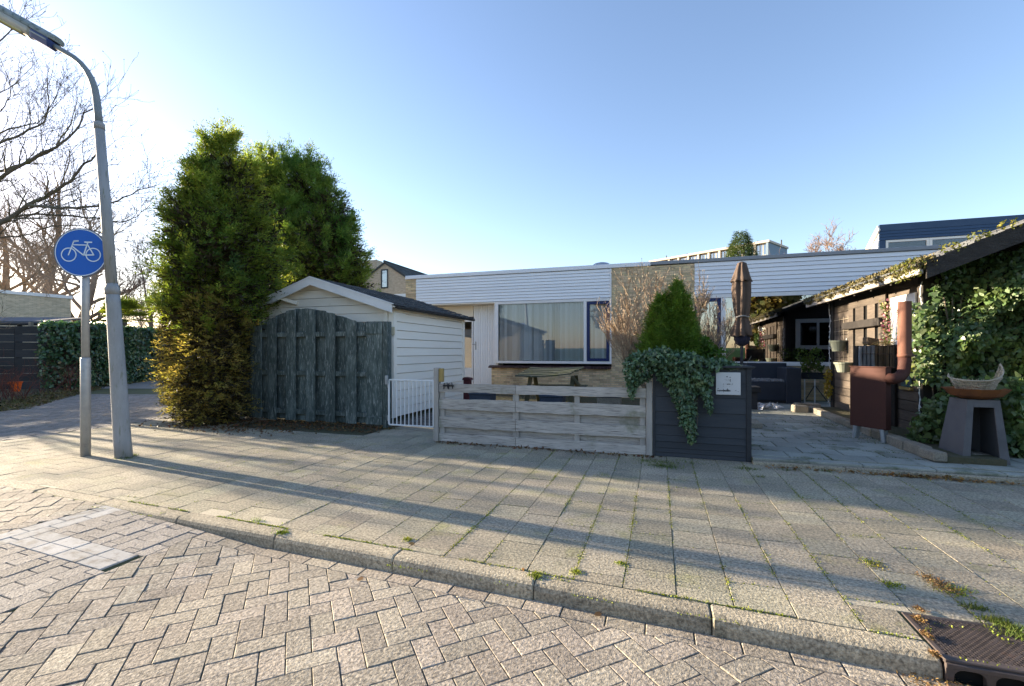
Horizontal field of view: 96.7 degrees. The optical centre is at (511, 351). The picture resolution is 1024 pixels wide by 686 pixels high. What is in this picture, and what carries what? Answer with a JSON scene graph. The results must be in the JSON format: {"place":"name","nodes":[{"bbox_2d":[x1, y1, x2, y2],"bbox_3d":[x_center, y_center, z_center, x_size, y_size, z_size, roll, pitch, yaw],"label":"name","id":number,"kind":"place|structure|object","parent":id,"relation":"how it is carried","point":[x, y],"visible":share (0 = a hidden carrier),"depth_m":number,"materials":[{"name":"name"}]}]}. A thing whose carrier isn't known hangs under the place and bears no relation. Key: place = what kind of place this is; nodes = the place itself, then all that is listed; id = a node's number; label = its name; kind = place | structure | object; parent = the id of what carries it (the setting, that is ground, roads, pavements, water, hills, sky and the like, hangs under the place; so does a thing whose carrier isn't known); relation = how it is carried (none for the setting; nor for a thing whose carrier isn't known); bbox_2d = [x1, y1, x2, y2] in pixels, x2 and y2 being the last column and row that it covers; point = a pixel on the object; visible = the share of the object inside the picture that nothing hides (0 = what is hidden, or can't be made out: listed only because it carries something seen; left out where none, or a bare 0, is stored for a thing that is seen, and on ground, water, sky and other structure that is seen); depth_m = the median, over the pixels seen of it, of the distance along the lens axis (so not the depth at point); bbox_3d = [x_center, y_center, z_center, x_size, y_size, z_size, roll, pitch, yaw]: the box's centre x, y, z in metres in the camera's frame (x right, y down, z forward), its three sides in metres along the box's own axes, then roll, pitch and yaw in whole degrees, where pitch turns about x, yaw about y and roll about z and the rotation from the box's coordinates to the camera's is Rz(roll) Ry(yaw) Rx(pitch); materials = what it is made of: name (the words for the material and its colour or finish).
{"place":"outdoors","nodes":[
{"label":"outdoors","id":0,"kind":"place"},
{"bbox_2d":[0,380,150,411],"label":"verge","id":1,"kind":"structure","parent":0,"point":[31,391],"depth_m":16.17,"materials":[{"name":"brown plant"}]},
{"bbox_2d":[8,381,22,395],"bbox_3d":[-16.023,1.180,14.679,0.593,0.441,0.337,0,0,38],"label":"orange bucket","id":2,"kind":"object","parent":1,"relation":"on","point":[19,386],"visible":0.58,"depth_m":14.55,"materials":[{"name":"plastic"}]},
{"bbox_2d":[0,255,56,328],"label":"bare tree","id":3,"kind":"object","parent":1,"relation":"on","point":[18,284],"visible":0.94,"depth_m":13.16,"materials":[{"name":"brown plant"}]},
{"bbox_2d":[0,348,58,399],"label":"bare shrub","id":4,"kind":"object","parent":1,"relation":"on","point":[3,390],"visible":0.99,"depth_m":13.48,"materials":[{"name":"brown plant"}]},
{"bbox_2d":[0,290,72,373],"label":"house","id":5,"kind":"structure","parent":1,"relation":"on","point":[24,304],"depth_m":28.36,"materials":[{"name":"grey wood"}]},
{"bbox_2d":[0,317,80,373],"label":"lean to","id":6,"kind":"object","parent":1,"relation":"on","point":[30,321],"visible":0.39,"depth_m":20.60,"materials":[{"name":"beige wood"}]},
{"bbox_2d":[0,326,80,388],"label":"board fence","id":7,"kind":"object","parent":1,"relation":"on","point":[16,342],"visible":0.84,"depth_m":17.04,"materials":[{"name":"black wood"}]},
{"bbox_2d":[13,356,98,391],"bbox_3d":[-15.720,0.655,15.946,2.354,1.900,2.284,0,0,18],"label":"bare shrub","id":8,"kind":"object","parent":1,"relation":"on","point":[71,372],"visible":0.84,"depth_m":15.68,"materials":[{"name":"brown plant"}]},
{"bbox_2d":[0,0,177,255],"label":"bare tree","id":9,"kind":"object","parent":1,"relation":"on","point":[9,170],"visible":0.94,"depth_m":10.23,"materials":[{"name":"brown plant"}]},
{"bbox_2d":[34,319,166,388],"bbox_3d":[-17.684,0.100,20.253,1.563,2.744,6.804,0,0,-12],"label":"ivy hedge","id":10,"kind":"object","parent":1,"relation":"on","point":[62,345],"visible":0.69,"depth_m":18.16,"materials":[{"name":"green plant"}]},
{"bbox_2d":[92,295,154,326],"bbox_3d":[-20.416,-0.823,23.964,2.930,4.446,2.888,0,0,-32],"label":"shrub","id":11,"kind":"object","parent":1,"relation":"on","point":[129,307],"visible":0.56,"depth_m":23.83,"materials":[{"name":"green plant"}]},
{"bbox_2d":[104,226,162,326],"bbox_3d":[-25.262,-3.557,31.770,8.547,10.117,6.547,0,0,3],"label":"bare tree","id":12,"kind":"object","parent":1,"relation":"on","point":[139,251],"visible":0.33,"depth_m":30.50,"materials":[{"name":"brown plant"}]},
{"bbox_2d":[129,312,161,327],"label":"shrub row","id":13,"kind":"object","parent":1,"relation":"on","point":[141,324],"visible":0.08,"depth_m":28.01,"materials":[{"name":"green plant"}]},
{"bbox_2d":[0,380,173,440],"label":"cycle path","id":14,"kind":"structure","parent":0,"point":[57,416],"depth_m":10.19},
{"bbox_2d":[230,394,666,456],"bbox_3d":[-0.572,1.414,11.082,10.100,0.040,7.860,0,0,18],"label":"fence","id":15,"kind":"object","parent":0,"point":[625,401],"depth_m":9.02,"materials":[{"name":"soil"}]},
{"bbox_2d":[256,276,474,417],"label":"garden shed","id":16,"kind":"structure","parent":15,"relation":"on","point":[423,346],"depth_m":10.00,"materials":[{"name":"beige paint"}]},
{"bbox_2d":[462,377,472,399],"bbox_3d":[-1.022,0.990,10.492,0.203,0.820,0.180,0,0,18],"label":"red box","id":17,"kind":"object","parent":15,"relation":"on","point":[467,380],"visible":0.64,"depth_m":10.43,"materials":[{"name":"paint"}]},
{"bbox_2d":[469,393,495,399],"bbox_3d":[-0.603,1.114,9.416,0.486,0.571,0.390,0,0,18],"label":"storage box","id":18,"kind":"object","parent":15,"relation":"on","point":[482,396],"visible":0.39,"depth_m":9.25,"materials":[{"name":"blue plastic"}]},
{"bbox_2d":[515,367,587,402],"bbox_3d":[1.052,0.903,11.982,1.783,1.014,1.890,0,0,18],"label":"picnic table","id":19,"kind":"object","parent":15,"relation":"on","point":[531,373],"visible":0.59,"depth_m":11.95,"materials":[{"name":"brown wood"}]},
{"bbox_2d":[539,395,565,401],"bbox_3d":[0.803,1.117,8.962,0.480,0.566,0.390,0,0,18],"label":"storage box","id":20,"kind":"object","parent":15,"relation":"on","point":[550,398],"visible":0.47,"depth_m":8.79,"materials":[{"name":"blue plastic"}]},
{"bbox_2d":[596,258,754,400],"bbox_3d":[3.035,-0.189,8.826,2.843,3.246,1.783,0,0,1],"label":"bare shrub","id":21,"kind":"object","parent":15,"relation":"on","point":[627,345],"visible":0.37,"depth_m":8.76,"materials":[{"name":"brown plant"}]},
{"bbox_2d":[0,486,972,685],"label":"road","id":22,"kind":"structure","parent":0,"point":[90,595],"depth_m":2.46,"materials":[{"name":"grey brick"}]},
{"bbox_2d":[896,569,971,685],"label":"drain debris","id":23,"kind":"object","parent":22,"relation":"on","point":[919,618],"visible":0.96,"depth_m":2.35,"materials":[{"name":"orange plant"}]},
{"bbox_2d":[901,612,1023,685],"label":"storm drain","id":24,"kind":"object","parent":22,"relation":"in","point":[970,642],"visible":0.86,"depth_m":2.13,"materials":[{"name":"metal"}]},
{"bbox_2d":[0,416,1023,645],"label":"pavement","id":25,"kind":"structure","parent":0,"point":[376,511],"depth_m":4.04,"materials":[{"name":"concrete"}]},
{"bbox_2d":[0,5,132,458],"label":"street lamp","id":26,"kind":"object","parent":25,"relation":"on","point":[120,411],"visible":0.97,"depth_m":6.00,"materials":[{"name":"grey metal"}]},
{"bbox_2d":[54,228,103,456],"bbox_3d":[-5.726,-0.095,6.099,0.645,3.091,0.128,0,0,-7],"label":"road sign","id":27,"kind":"object","parent":25,"relation":"on","point":[78,252],"visible":0.91,"depth_m":6.06,"materials":[{"name":"metal"}]},
{"bbox_2d":[240,308,391,427],"bbox_3d":[-3.976,0.269,8.933,3.632,2.262,0.143,0,0,18],"label":"plank fence","id":28,"kind":"object","parent":25,"relation":"on","point":[314,365],"visible":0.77,"depth_m":8.84,"materials":[{"name":"grey paint"}]},
{"bbox_2d":[385,375,433,427],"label":"garden gate","id":29,"kind":"structure","parent":28,"relation":"attached to","point":[387,381],"depth_m":8.11,"materials":[{"name":"white metal"}]},
{"bbox_2d":[139,417,661,459],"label":"fallen leaves","id":30,"kind":"object","parent":25,"relation":"on","point":[310,424],"visible":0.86,"depth_m":8.32,"materials":[{"name":"brown plant"}]},
{"bbox_2d":[434,368,651,455],"bbox_3d":[0.344,0.827,6.669,3.274,1.150,0.117,0,0,18],"label":"fence","id":31,"kind":"object","parent":25,"relation":"on","point":[606,428],"visible":0.99,"depth_m":6.60,"materials":[{"name":"grey wood"}]},
{"bbox_2d":[92,436,1022,668],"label":"joint moss","id":32,"kind":"object","parent":25,"relation":"on","point":[534,575],"visible":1,"depth_m":3.24,"materials":[{"name":"green plant"}]},
{"bbox_2d":[119,427,1023,640],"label":"grass tufts","id":33,"kind":"object","parent":25,"relation":"on","point":[1010,626],"visible":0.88,"depth_m":2.47,"materials":[{"name":"green plant"}]},
{"bbox_2d":[652,364,754,461],"bbox_3d":[2.601,0.791,6.340,1.251,1.218,0.895,0,0,18],"label":"planter box","id":34,"kind":"object","parent":25,"relation":"on","point":[724,430],"visible":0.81,"depth_m":5.91,"materials":[{"name":"black wood"}]},
{"bbox_2d":[630,275,712,364],"bbox_3d":[2.283,-0.359,6.544,1.233,1.550,1.128,0,0,18],"label":"thuja","id":35,"kind":"object","parent":34,"relation":"in","point":[671,322],"visible":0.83,"depth_m":6.35,"materials":[{"name":"green plant"}]},
{"bbox_2d":[622,345,750,444],"bbox_3d":[2.314,0.559,6.111,1.648,1.315,0.716,0,0,18],"label":"trailing ivy","id":36,"kind":"object","parent":34,"relation":"hanging from","point":[682,388],"visible":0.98,"depth_m":5.92,"materials":[{"name":"green plant"}]},
{"bbox_2d":[688,335,726,360],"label":"shrub","id":37,"kind":"object","parent":34,"relation":"in","point":[709,349],"visible":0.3,"depth_m":6.34,"materials":[{"name":"green plant"}]},
{"bbox_2d":[716,372,740,394],"bbox_3d":[2.771,0.408,5.835,0.290,0.288,0.015,0,0,18],"label":"notice plate","id":38,"kind":"object","parent":34,"relation":"attached to","point":[728,383],"visible":1,"depth_m":5.83,"materials":[{"name":"white metal"}]},
{"bbox_2d":[766,465,1023,485],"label":"moss","id":39,"kind":"object","parent":25,"relation":"on","point":[946,477],"visible":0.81,"depth_m":5.06,"materials":[{"name":"green plant"}]},
{"bbox_2d":[0,0,1023,327],"label":"sky","id":40,"kind":"structure","parent":0,"point":[467,135],"materials":[{"name":"blue"}]},
{"bbox_2d":[405,262,694,397],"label":"house","id":41,"kind":"structure","parent":0,"point":[525,319],"depth_m":14.71,"materials":[{"name":"white wood"}]},
{"bbox_2d":[465,320,475,383],"bbox_3d":[-1.894,0.115,16.054,1.365,2.530,0.130,0,0,18],"label":"door","id":42,"kind":"structure","parent":41,"relation":"in","point":[469,325],"depth_m":15.95,"materials":[{"name":"white paint"}]},
{"bbox_2d":[494,298,611,363],"bbox_3d":[1.252,-0.641,14.587,3.813,2.035,0.156,0,0,18],"label":"window","id":43,"kind":"structure","parent":41,"relation":"in","point":[526,327],"depth_m":14.71,"materials":[{"name":"clear glass"}]},
{"bbox_2d":[587,301,608,360],"bbox_3d":[2.674,-0.635,14.116,0.674,1.843,0.148,0,0,18],"label":"window","id":44,"kind":"structure","parent":41,"relation":"in","point":[597,343],"depth_m":14.15,"materials":[{"name":"blue paint"}]},
{"bbox_2d":[597,397,621,404],"bbox_3d":[1.849,1.101,8.624,0.463,0.598,0.390,0,0,18],"label":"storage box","id":45,"kind":"object","parent":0,"point":[609,400],"visible":0.12,"depth_m":8.46,"materials":[{"name":"plastic"}]},
{"bbox_2d":[752,378,783,381],"bbox_3d":[6.258,0.735,12.070,1.603,0.089,0.927,0,0,18],"label":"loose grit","id":46,"kind":"object","parent":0,"point":[767,379],"visible":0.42,"depth_m":11.69,"materials":[{"name":"grey gravel"}]},
{"bbox_2d":[750,400,1023,482],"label":"patio","id":47,"kind":"structure","parent":0,"point":[790,447],"depth_m":5.94,"materials":[{"name":"concrete"}]},
{"bbox_2d":[730,261,762,428],"bbox_3d":[4.104,-0.148,8.132,0.560,2.924,0.560,0,0,18],"label":"parasol","id":48,"kind":"object","parent":47,"relation":"on","point":[741,330],"visible":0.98,"depth_m":8.06,"materials":[{"name":"brown fabric"}]},
{"bbox_2d":[752,385,760,408],"bbox_3d":[5.403,1.048,10.655,0.623,0.511,0.700,0,0,18],"label":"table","id":49,"kind":"object","parent":47,"relation":"on","point":[755,389],"visible":0.33,"depth_m":10.30,"materials":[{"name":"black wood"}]},
{"bbox_2d":[737,363,800,403],"bbox_3d":[6.437,0.800,12.071,1.883,0.996,1.070,0,0,18],"label":"patio bench","id":50,"kind":"object","parent":47,"relation":"on","point":[787,390],"visible":0.52,"depth_m":11.50,"materials":[{"name":"black paint"}]},
{"bbox_2d":[757,402,782,409],"bbox_3d":[5.936,1.223,10.460,0.621,0.155,0.944,0,0,18],"label":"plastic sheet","id":51,"kind":"object","parent":47,"relation":"on","point":[760,406],"visible":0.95,"depth_m":10.41,"materials":[{"name":"plastic"}]},
{"bbox_2d":[801,372,827,402],"bbox_3d":[7.735,0.915,11.688,0.612,0.763,0.330,0,0,18],"label":"plant trough","id":52,"kind":"object","parent":47,"relation":"on","point":[815,376],"visible":0.7,"depth_m":11.56,"materials":[{"name":"black wood"}]},
{"bbox_2d":[795,347,825,376],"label":"leafy plant","id":53,"kind":"object","parent":52,"relation":"in","point":[808,362],"visible":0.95,"depth_m":11.64,"materials":[{"name":"green plant"}]},
{"bbox_2d":[752,413,922,459],"bbox_3d":[4.911,1.317,7.776,2.259,0.055,4.821,0,0,18],"label":"patio moss","id":54,"kind":"object","parent":47,"relation":"on","point":[832,436],"visible":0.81,"depth_m":6.97,"materials":[{"name":"green plant"}]},
{"bbox_2d":[791,402,946,461],"bbox_3d":[5.826,1.243,7.941,0.707,0.188,5.250,0,0,18],"label":"bed edging","id":55,"kind":"object","parent":47,"relation":"on","point":[915,448],"visible":0.84,"depth_m":6.53,"materials":[{"name":"concrete"}]},
{"bbox_2d":[848,301,911,442],"bbox_3d":[5.422,0.296,6.736,0.743,2.051,0.400,0,0,44],"label":"outdoor stove","id":56,"kind":"object","parent":47,"relation":"on","point":[870,396],"visible":1,"depth_m":6.63,"materials":[{"name":"orange metal"}]},
{"bbox_2d":[821,407,1006,465],"bbox_3d":[6.250,1.325,7.833,0.560,0.150,5.250,0,0,18],"label":"planting bed","id":57,"kind":"object","parent":47,"relation":"on","point":[954,458],"visible":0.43,"depth_m":5.43,"materials":[{"name":"soil"}]},
{"bbox_2d":[853,337,896,426],"bbox_3d":[6.183,0.502,7.690,0.764,1.496,0.260,0,0,0],"label":"log rack","id":58,"kind":"object","parent":57,"relation":"on","point":[874,353],"visible":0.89,"depth_m":7.63,"materials":[{"name":"wood"}]},
{"bbox_2d":[971,451,989,454],"bbox_3d":[5.716,1.285,5.594,0.263,0.113,0.182,0,0,1],"label":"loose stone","id":59,"kind":"object","parent":57,"relation":"on","point":[976,453],"visible":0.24,"depth_m":5.55,"materials":[{"name":"grey stone"}]},
{"bbox_2d":[806,220,1023,434],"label":"log cabin","id":60,"kind":"object","parent":47,"relation":"on","point":[860,310],"visible":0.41,"depth_m":7.59,"materials":[{"name":"brown wood"}]},
{"bbox_2d":[822,368,833,398],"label":"yellow ivy","id":61,"kind":"object","parent":60,"relation":"attached to","point":[827,383],"visible":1,"depth_m":10.41,"materials":[{"name":"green plant"}]},
{"bbox_2d":[828,304,830,405],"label":"fairy lights","id":62,"kind":"object","parent":60,"relation":"hanging from","point":[829,344],"visible":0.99,"depth_m":10.46,"materials":[{"name":"white paint"}]},
{"bbox_2d":[829,338,847,350],"bbox_3d":[6.926,-0.155,9.663,0.342,0.290,0.335,0,0,18],"label":"hanging pot","id":63,"kind":"object","parent":60,"relation":"hanging from","point":[837,345],"visible":0.99,"depth_m":9.56,"materials":[{"name":"metal"}]},
{"bbox_2d":[834,317,847,372],"bbox_3d":[7.120,-0.150,9.775,0.019,1.200,1.080,0,0,18],"label":"wire trellis","id":64,"kind":"object","parent":60,"relation":"attached to","point":[843,339],"visible":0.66,"depth_m":9.78,"materials":[{"name":"metal"}]},
{"bbox_2d":[833,362,852,371],"bbox_3d":[6.838,0.288,9.389,0.342,0.264,0.335,0,0,18],"label":"hanging pot","id":65,"kind":"object","parent":60,"relation":"hanging from","point":[841,366],"visible":0.96,"depth_m":9.29,"materials":[{"name":"metal"}]},
{"bbox_2d":[803,253,939,304],"bbox_3d":[6.436,-1.226,8.630,0.351,0.342,5.215,0,0,18],"label":"roof moss","id":66,"kind":"object","parent":60,"relation":"on","point":[859,280],"visible":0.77,"depth_m":7.77,"materials":[{"name":"green plant"}]},
{"bbox_2d":[879,298,896,345],"bbox_3d":[6.365,-0.506,7.605,0.176,0.841,1.001,0,0,18],"label":"flower garland","id":67,"kind":"object","parent":60,"relation":"hanging from","point":[886,321],"visible":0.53,"depth_m":7.84,"materials":[{"name":"pink plant"}]},
{"bbox_2d":[899,372,913,390],"bbox_3d":[6.326,0.405,7.309,0.047,0.410,0.360,0,0,18],"label":"picture panel","id":68,"kind":"object","parent":60,"relation":"attached to","point":[907,386],"visible":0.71,"depth_m":7.23,"materials":[{"name":"multicoloured wood"}]},
{"bbox_2d":[918,282,922,413],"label":"fairy lights","id":69,"kind":"object","parent":60,"relation":"hanging from","point":[919,347],"visible":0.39,"depth_m":6.84,"materials":[{"name":"white paint"}]},
{"bbox_2d":[889,217,1021,283],"bbox_3d":[6.144,-1.386,6.396,1.198,0.738,0.825,0,0,18],"label":"roof creeper","id":70,"kind":"object","parent":60,"relation":"hanging from","point":[987,234],"visible":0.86,"depth_m":6.21,"materials":[{"name":"green plant"}]},
{"bbox_2d":[904,242,1023,458],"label":"climbing ivy","id":71,"kind":"object","parent":60,"relation":"attached to","point":[990,335],"visible":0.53,"depth_m":6.38,"materials":[{"name":"green plant"}]},
{"label":"ground","id":72,"kind":"structure","parent":0,"visible":0},
{"bbox_2d":[0,194,101,311],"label":"bare tree","id":73,"kind":"object","parent":72,"relation":"on","point":[3,283],"visible":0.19,"depth_m":40.28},
{"bbox_2d":[0,118,146,295],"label":"bare tree","id":74,"kind":"object","parent":72,"relation":"on","point":[41,226],"visible":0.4,"depth_m":35.53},
{"bbox_2d":[0,153,158,322],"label":"bare tree","id":75,"kind":"object","parent":72,"relation":"on","point":[93,282],"visible":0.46,"depth_m":33.24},
{"bbox_2d":[127,111,302,428],"bbox_3d":[-6.356,-1.752,9.968,3.279,6.735,4.418,0,0,-26],"label":"conifer","id":76,"kind":"object","parent":72,"relation":"on","point":[221,267],"visible":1,"depth_m":8.74,"materials":[{"name":"green plant"}]},
{"bbox_2d":[243,130,383,293],"bbox_3d":[-9.457,-4.184,19.724,7.947,11.272,6.038,0,0,18],"label":"conifer","id":77,"kind":"object","parent":72,"relation":"on","point":[318,225],"visible":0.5,"depth_m":18.81,"materials":[{"name":"green plant"}]},
{"bbox_2d":[363,260,427,293],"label":"house","id":78,"kind":"structure","parent":72,"relation":"on","point":[389,277],"depth_m":46.19,"materials":[{"name":"beige brick"}]},
{"bbox_2d":[381,269,387,287],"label":"window","id":79,"kind":"structure","parent":78,"relation":"in","point":[384,272],"depth_m":46.19,"materials":[{"name":"glass"}]},
{"bbox_2d":[0,479,942,680],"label":"kerb","id":80,"kind":"structure","parent":72,"relation":"on","point":[875,650],"depth_m":2.66,"materials":[{"name":"concrete"}]},
{"bbox_2d":[649,240,788,261],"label":"apartment block","id":81,"kind":"structure","parent":72,"relation":"on","point":[765,247],"depth_m":86.20,"materials":[{"name":"concrete"}]},
{"bbox_2d":[700,254,707,258],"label":"window","id":82,"kind":"structure","parent":81,"relation":"in","point":[702,256],"depth_m":89.45,"materials":[{"name":"glass"}]},
{"bbox_2d":[710,253,717,257],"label":"window","id":83,"kind":"structure","parent":81,"relation":"in","point":[715,255],"depth_m":87.82,"materials":[{"name":"glass"}]},
{"bbox_2d":[756,245,765,255],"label":"window","id":84,"kind":"structure","parent":81,"relation":"in","point":[762,248],"depth_m":81.24,"materials":[{"name":"glass"}]},
{"bbox_2d":[725,230,760,256],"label":"spruce","id":85,"kind":"object","parent":72,"relation":"on","point":[742,251],"visible":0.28,"depth_m":49.31,"materials":[{"name":"green plant"}]},
{"bbox_2d":[650,244,953,400],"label":"house","id":86,"kind":"structure","parent":72,"relation":"on","point":[787,323],"depth_m":12.49,"materials":[{"name":"grey"}]},
{"bbox_2d":[695,298,720,348],"bbox_3d":[5.651,-0.191,13.123,0.665,2.683,0.070,0,0,18],"label":"window","id":87,"kind":"structure","parent":86,"relation":"in","point":[718,301],"depth_m":13.09,"materials":[{"name":"blue paint"}]},
{"bbox_2d":[695,290,830,365],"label":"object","id":88,"kind":"structure","parent":86,"relation":"in","point":[783,323],"depth_m":12.54,"materials":[{"name":"white paint"}]},
{"bbox_2d":[804,216,858,252],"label":"bare tree","id":89,"kind":"object","parent":72,"relation":"on","point":[826,245],"visible":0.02,"depth_m":55.29,"materials":[{"name":"brown plant"}]},
{"bbox_2d":[865,214,1023,248],"bbox_3d":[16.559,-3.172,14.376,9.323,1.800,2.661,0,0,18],"label":"house","id":90,"kind":"structure","parent":72,"relation":"on","point":[928,233],"depth_m":14.23,"materials":[{"name":"blue paint"}]},
{"bbox_2d":[886,238,928,247],"bbox_3d":[12.501,-3.082,14.410,1.136,0.963,0.070,0,0,18],"label":"window","id":91,"kind":"structure","parent":90,"relation":"in","point":[917,239],"depth_m":14.37,"materials":[{"name":"beige paint"}]},
{"bbox_2d":[929,235,974,244],"bbox_3d":[13.578,-3.082,14.063,1.116,0.963,0.070,0,0,18],"label":"window","id":92,"kind":"structure","parent":90,"relation":"in","point":[949,237],"depth_m":14.06,"materials":[{"name":"beige paint"}]},
{"bbox_3d":[5.695,1.389,5.643,0.530,0.062,0.600,0,0,18],"label":"footing slab","id":93,"kind":"object","parent":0,"visible":0},
{"bbox_2d":[938,397,1010,464],"bbox_3d":[5.700,0.968,5.641,0.460,0.777,0.520,0,0,18],"label":"pedestal","id":94,"kind":"object","parent":93,"relation":"on","point":[973,424],"visible":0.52,"depth_m":5.59,"materials":[{"name":"grey concrete"}]},
{"bbox_2d":[942,386,1011,399],"bbox_3d":[5.713,0.512,5.616,0.624,0.129,0.593,0,0,18],"label":"fire bowl","id":95,"kind":"object","parent":94,"relation":"on","point":[967,393],"visible":0.95,"depth_m":5.45,"materials":[{"name":"brown metal"}]},
{"bbox_2d":[947,363,1003,389],"bbox_3d":[5.662,0.325,5.538,0.511,0.379,0.280,0,0,29],"label":"wire basket","id":96,"kind":"object","parent":95,"relation":"in","point":[992,385],"visible":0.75,"depth_m":5.47,"materials":[{"name":"grey metal"}]}
]}

